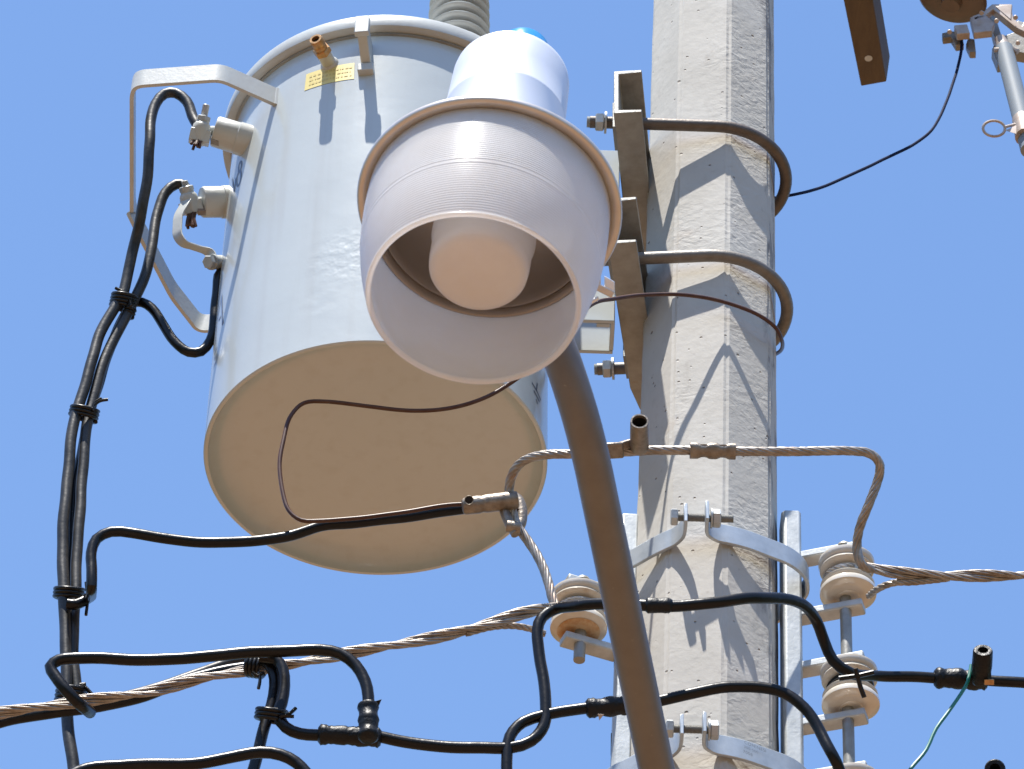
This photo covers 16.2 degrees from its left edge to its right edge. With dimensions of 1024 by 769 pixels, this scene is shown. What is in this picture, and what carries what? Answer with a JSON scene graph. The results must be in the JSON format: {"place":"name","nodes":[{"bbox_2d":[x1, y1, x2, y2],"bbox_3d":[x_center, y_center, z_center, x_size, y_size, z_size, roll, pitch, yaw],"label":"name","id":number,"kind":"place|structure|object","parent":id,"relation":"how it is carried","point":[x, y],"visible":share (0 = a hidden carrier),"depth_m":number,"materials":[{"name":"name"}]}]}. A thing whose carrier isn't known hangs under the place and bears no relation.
{"place":"outdoors","nodes":[
{"label":"outdoors","id":0,"kind":"place"},
{"bbox_2d":[70,746,310,768],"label":"black cable","id":1,"kind":"object","parent":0,"point":[292,760],"visible":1,"depth_m":5.34,"materials":[{"name":"black rubber"}]},
{"bbox_2d":[0,0,1023,768],"label":"sky","id":2,"kind":"structure","parent":0,"point":[903,275],"materials":[{"name":"blue"}]},
{"bbox_2d":[920,0,1023,155],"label":"fuse cutout","id":3,"kind":"object","parent":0,"point":[1007,53],"visible":1,"depth_m":7.68,"materials":[{"name":"grey metal"}]},
{"bbox_2d":[775,40,962,196],"bbox_3d":[0.731,-0.554,7.288,0.554,0.834,0.052,25,-48,-22],"label":"wire","id":4,"kind":"object","parent":3,"relation":"hanging from","point":[929,132],"visible":0.94,"depth_m":7.27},
{"label":"ground","id":5,"kind":"structure","parent":0,"visible":0},
{"bbox_2d":[631,0,778,768],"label":"utility pole","id":6,"kind":"object","parent":5,"relation":"on","point":[708,371],"visible":0.88,"depth_m":6.35,"materials":[{"name":"concrete"}]},
{"bbox_2d":[357,27,674,768],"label":"street lamp","id":7,"kind":"object","parent":6,"relation":"attached to","point":[489,203],"visible":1,"depth_m":4.79,"materials":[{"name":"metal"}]},
{"bbox_2d":[277,292,784,522],"bbox_3d":[0.081,0.016,6.175,0.914,0.713,0.218,15,-46,-13],"label":"copper wire","id":8,"kind":"object","parent":6,"relation":"attached to","point":[430,410],"visible":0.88,"depth_m":6.08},
{"bbox_2d":[560,514,637,766],"bbox_3d":[0.141,0.612,5.828,0.151,1.067,0.070,18,-46,-16],"label":"insulator rack","id":9,"kind":"object","parent":6,"relation":"attached to","point":[579,643],"visible":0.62,"depth_m":5.95,"materials":[{"name":"metal"}]},
{"bbox_2d":[550,578,606,642],"bbox_3d":[0.111,0.381,6.000,0.096,0.085,0.096,2,-44,0],"label":"spool insulator","id":10,"kind":"object","parent":9,"relation":"attached to","point":[592,623],"visible":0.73,"depth_m":5.97,"materials":[{"name":"beige ceramic"}]},
{"bbox_2d":[0,596,603,719],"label":"bare conductor","id":11,"kind":"object","parent":10,"relation":"attached to","point":[505,620],"visible":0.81,"depth_m":5.66,"materials":[{"name":"metal"}]},
{"bbox_2d":[0,662,243,728],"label":"black cable","id":12,"kind":"object","parent":11,"relation":"attached to","point":[34,716],"visible":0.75,"depth_m":5.62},
{"bbox_2d":[243,658,266,689],"bbox_3d":[-0.400,0.455,5.623,0.038,0.087,0.050,2,-44,0],"label":"binding wire","id":13,"kind":"object","parent":11,"relation":"attached to","point":[251,667],"visible":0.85,"depth_m":5.61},
{"bbox_2d":[248,663,278,768],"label":"black cable","id":14,"kind":"object","parent":11,"relation":"hanging from","point":[263,730],"visible":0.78,"depth_m":5.55,"materials":[{"name":"black rubber"}]},
{"bbox_2d":[259,592,1023,753],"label":"black cable","id":15,"kind":"object","parent":11,"relation":"attached to","point":[367,731],"visible":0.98,"depth_m":5.59,"materials":[{"name":"black rubber"}]},
{"bbox_2d":[44,644,373,717],"bbox_3d":[-0.464,0.480,5.537,0.513,0.172,0.074,2,-44,0],"label":"black cable","id":16,"kind":"object","parent":15,"relation":"attached to","point":[74,699],"visible":1,"depth_m":5.54,"materials":[{"name":"black rubber"}]},
{"bbox_2d":[254,706,296,724],"bbox_3d":[-0.369,0.507,5.541,0.056,0.049,0.072,20,-47,-18],"label":"binding wire","id":17,"kind":"object","parent":15,"relation":"attached to","point":[269,713],"visible":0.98,"depth_m":5.51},
{"bbox_2d":[501,681,844,768],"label":"black cable","id":18,"kind":"object","parent":15,"relation":"attached to","point":[610,706],"visible":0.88,"depth_m":5.54,"materials":[{"name":"rubber"}]},
{"bbox_2d":[984,759,1005,768],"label":"cable connector","id":19,"kind":"object","parent":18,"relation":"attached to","point":[994,764],"visible":1,"depth_m":5.63,"materials":[{"name":"black rubber"}]},
{"bbox_2d":[909,664,971,768],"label":"green wire","id":20,"kind":"object","parent":15,"relation":"hanging from","point":[936,728],"visible":1,"depth_m":5.75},
{"bbox_2d":[504,445,884,602],"bbox_3d":[0.296,0.230,5.830,0.620,0.276,0.170,2,-44,0],"label":"bare conductor","id":21,"kind":"object","parent":11,"relation":"attached to","point":[519,464],"visible":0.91,"depth_m":5.86,"materials":[{"name":"metal"}]},
{"bbox_2d":[461,491,526,537],"bbox_3d":[-0.027,0.201,5.896,0.114,0.115,0.055,11,-45,-9],"label":"wedge connector","id":22,"kind":"object","parent":21,"relation":"attached to","point":[503,503],"visible":1,"depth_m":5.88,"materials":[{"name":"metal"}]},
{"bbox_2d":[607,414,648,458],"bbox_3d":[0.184,0.084,5.810,0.076,0.045,0.090,2,-44,0],"label":"wedge connector","id":23,"kind":"object","parent":21,"relation":"attached to","point":[637,442],"visible":0.93,"depth_m":5.80,"materials":[{"name":"metal"}]},
{"bbox_2d":[690,442,735,459],"bbox_3d":[0.326,0.108,5.840,0.074,0.029,0.028,2,-44,0],"label":"compression connector","id":24,"kind":"object","parent":21,"relation":"attached to","point":[712,450],"visible":1,"depth_m":5.83,"materials":[{"name":"metal"}]},
{"bbox_2d":[608,197,647,409],"bbox_3d":[0.221,-0.144,6.570,0.059,0.118,0.430,-4,-44,6],"label":"channel bracket","id":25,"kind":"object","parent":6,"relation":"attached to","point":[628,272],"visible":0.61,"depth_m":6.49,"materials":[{"name":"metal"}]},
{"bbox_2d":[612,70,649,251],"bbox_3d":[0.232,-0.393,6.813,0.059,0.118,0.430,-3,-44,5],"label":"channel bracket","id":26,"kind":"object","parent":6,"relation":"attached to","point":[631,140],"visible":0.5,"depth_m":6.71,"materials":[{"name":"metal"}]},
{"bbox_2d":[127,0,619,574],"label":"transformer","id":27,"kind":"object","parent":26,"relation":"attached to","point":[305,124],"visible":0.77,"depth_m":6.37,"materials":[{"name":"grey paint"}]},
{"bbox_2d":[57,87,197,768],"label":"black cable","id":28,"kind":"object","parent":27,"relation":"attached to","point":[100,332],"visible":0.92,"depth_m":6.30,"materials":[{"name":"black rubber"}]},
{"bbox_2d":[52,582,88,615],"bbox_3d":[-0.738,0.362,5.981,0.058,0.089,0.070,17,-46,-15],"label":"binding wire","id":29,"kind":"object","parent":28,"relation":"attached to","point":[71,591],"visible":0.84,"depth_m":5.96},
{"bbox_2d":[66,506,463,609],"bbox_3d":[-0.403,0.304,5.930,0.659,0.214,0.136,2,-44,0],"label":"black cable","id":30,"kind":"object","parent":29,"relation":"attached to","point":[89,596],"visible":0.99,"depth_m":5.89,"materials":[{"name":"black rubber"}]},
{"bbox_2d":[54,682,92,699],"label":"binding wire","id":31,"kind":"object","parent":28,"relation":"attached to","point":[81,688],"visible":0.3,"depth_m":5.81,"materials":[{"name":"metal"}]},
{"bbox_2d":[109,287,137,311],"bbox_3d":[-0.698,-0.146,6.472,0.053,0.059,0.071,2,-44,0],"label":"binding wire","id":32,"kind":"object","parent":28,"relation":"attached to","point":[123,298],"visible":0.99,"depth_m":6.44,"materials":[{"name":"black metal"}]},
{"bbox_2d":[68,268,220,581],"bbox_3d":[-0.626,0.062,6.298,0.258,0.821,0.054,8,-44,-7],"label":"black cable","id":33,"kind":"object","parent":27,"relation":"attached to","point":[171,337],"visible":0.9,"depth_m":6.43,"materials":[{"name":"black rubber"}]},
{"bbox_2d":[70,179,244,691],"bbox_3d":[-0.575,0.075,6.261,0.349,1.250,0.028,2,-44,0],"label":"black cable","id":34,"kind":"object","parent":27,"relation":"attached to","point":[164,194],"visible":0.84,"depth_m":6.24,"materials":[{"name":"black rubber"}]},
{"bbox_2d":[68,397,107,423],"bbox_3d":[-0.744,0.048,6.279,0.057,0.047,0.072,21,-47,-19],"label":"binding wire","id":35,"kind":"object","parent":34,"relation":"attached to","point":[92,412],"visible":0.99,"depth_m":6.26,"materials":[{"name":"black metal"}]},
{"bbox_2d":[123,305,136,319],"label":"binding wire","id":36,"kind":"object","parent":34,"relation":"attached to","point":[132,310],"visible":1,"depth_m":6.45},
{"bbox_2d":[587,111,791,216],"bbox_3d":[0.333,-0.386,6.816,0.394,0.042,0.323,2,-44,0],"label":"bolt","id":37,"kind":"object","parent":6,"relation":"attached to","point":[602,122],"visible":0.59,"depth_m":6.71,"materials":[{"name":"metal"}]},
{"bbox_2d":[594,249,792,379],"bbox_3d":[0.315,-0.138,6.572,0.396,0.042,0.324,-4,-44,6],"label":"bolt","id":38,"kind":"object","parent":6,"relation":"attached to","point":[612,368],"visible":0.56,"depth_m":6.48,"materials":[{"name":"grey metal"}]},
{"bbox_2d":[608,712,805,768],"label":"pole band","id":39,"kind":"object","parent":6,"relation":"attached to","point":[714,742],"visible":0.85,"depth_m":5.71,"materials":[{"name":"metal"}]},
{"bbox_2d":[630,501,809,622],"bbox_3d":[0.336,0.331,6.106,0.303,0.040,0.304,25,-49,-22],"label":"pole band","id":40,"kind":"object","parent":6,"relation":"attached to","point":[716,530],"visible":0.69,"depth_m":6.03,"materials":[{"name":"metal"}]},
{"bbox_2d":[779,510,868,768],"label":"insulator rack","id":41,"kind":"object","parent":6,"relation":"attached to","point":[795,671],"visible":0.73,"depth_m":5.98,"materials":[{"name":"metal"}]},
{"bbox_2d":[818,544,875,608],"bbox_3d":[0.567,0.329,6.086,0.096,0.085,0.096,2,-44,0],"label":"spool insulator","id":42,"kind":"object","parent":41,"relation":"attached to","point":[853,583],"visible":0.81,"depth_m":6.05,"materials":[{"name":"beige ceramic"}]},
{"bbox_2d":[823,562,1023,598],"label":"bare conductor","id":43,"kind":"object","parent":42,"relation":"attached to","point":[905,576],"visible":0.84,"depth_m":5.88,"materials":[{"name":"metal"}]},
{"bbox_2d":[820,653,879,718],"bbox_3d":[0.556,0.501,5.920,0.096,0.085,0.096,2,-44,0],"label":"spool insulator","id":44,"kind":"object","parent":41,"relation":"attached to","point":[837,695],"visible":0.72,"depth_m":5.89,"materials":[{"name":"beige ceramic"}]},
{"bbox_2d":[826,668,873,697],"bbox_3d":[0.556,0.495,5.825,0.080,0.160,0.225,2,-44,0],"label":"binding wire","id":45,"kind":"object","parent":44,"relation":"attached to","point":[857,675],"visible":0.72,"depth_m":5.71,"materials":[{"name":"metal"}]},
{"bbox_2d":[830,762,873,768],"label":"spool insulator","id":46,"kind":"object","parent":41,"relation":"attached to","point":[852,765],"visible":0.74,"depth_m":5.75,"materials":[{"name":"beige ceramic"}]},
{"bbox_2d":[844,0,889,85],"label":"crossarm","id":47,"kind":"object","parent":6,"relation":"attached to","point":[865,18],"visible":1,"depth_m":7.78,"materials":[{"name":"wood"}]}
]}

